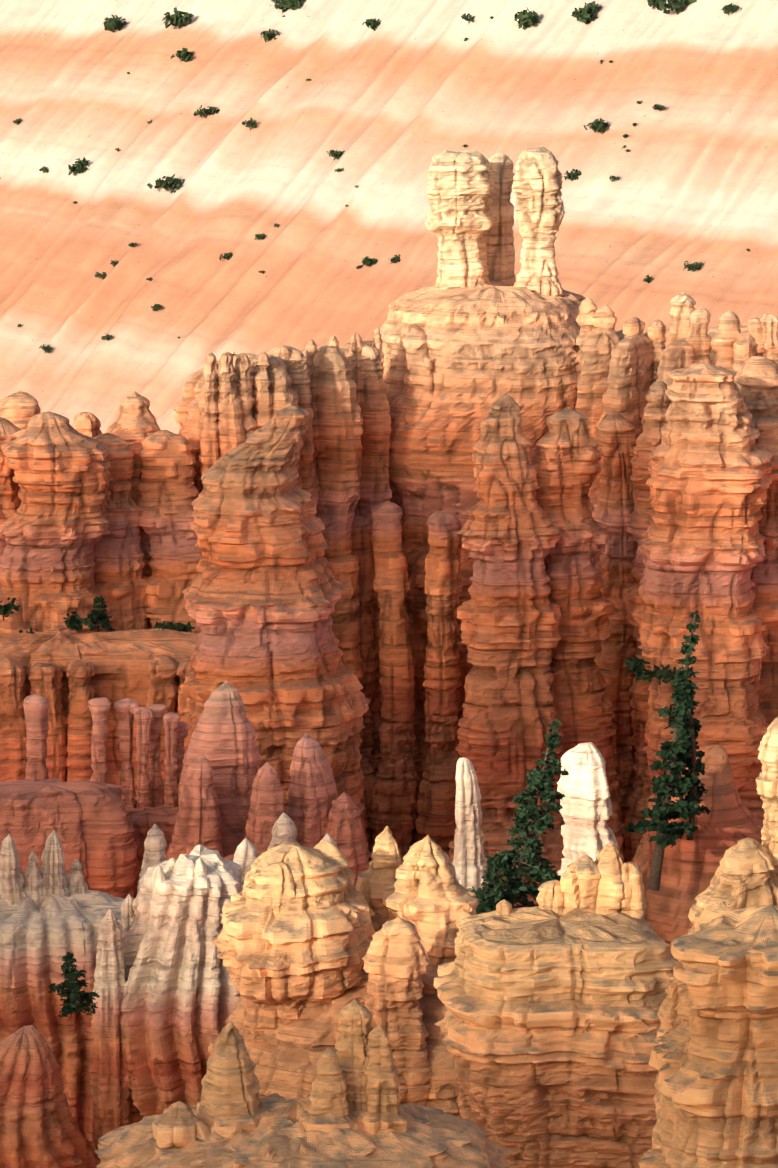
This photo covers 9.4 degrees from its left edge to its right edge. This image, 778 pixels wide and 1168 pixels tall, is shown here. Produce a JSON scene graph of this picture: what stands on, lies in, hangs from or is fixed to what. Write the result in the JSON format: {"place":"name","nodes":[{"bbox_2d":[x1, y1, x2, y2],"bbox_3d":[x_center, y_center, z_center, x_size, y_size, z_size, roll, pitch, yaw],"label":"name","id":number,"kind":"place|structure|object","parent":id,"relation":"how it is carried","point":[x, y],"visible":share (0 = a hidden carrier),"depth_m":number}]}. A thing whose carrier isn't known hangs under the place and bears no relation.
{"place":"outdoors","nodes":[
{"label":"outdoors","id":0,"kind":"place"},
{"bbox_2d":[48,595,709,1016],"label":"tree","id":1,"kind":"object","parent":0,"point":[500,861],"depth_m":397.62},
{"bbox_3d":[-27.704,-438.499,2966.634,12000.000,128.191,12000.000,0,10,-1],"label":"ground","id":2,"kind":"structure","parent":0,"visible":0},
{"bbox_2d":[0,681,367,898],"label":"rock spires","id":3,"kind":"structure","parent":2,"relation":"on","point":[224,794],"depth_m":381.87},
{"bbox_2d":[0,742,617,1167],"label":"rock spires","id":4,"kind":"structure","parent":2,"relation":"on","point":[74,1088],"depth_m":339.67},
{"bbox_2d":[0,597,677,684],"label":"bush","id":5,"kind":"object","parent":2,"relation":"on","point":[635,664],"depth_m":438.31},
{"bbox_2d":[0,146,777,961],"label":"hoodoo wall","id":6,"kind":"structure","parent":2,"relation":"on","point":[484,512],"depth_m":442.36},
{"bbox_2d":[0,0,777,433],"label":"slope","id":7,"kind":"structure","parent":2,"relation":"on","point":[400,98],"depth_m":849.32},
{"bbox_2d":[0,0,750,355],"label":"bush","id":8,"kind":"object","parent":7,"relation":"on","point":[528,18],"depth_m":854.51},
{"bbox_2d":[95,717,777,1167],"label":"hoodoo","id":9,"kind":"object","parent":2,"relation":"on","point":[395,1011],"visible":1,"depth_m":293.44}
]}

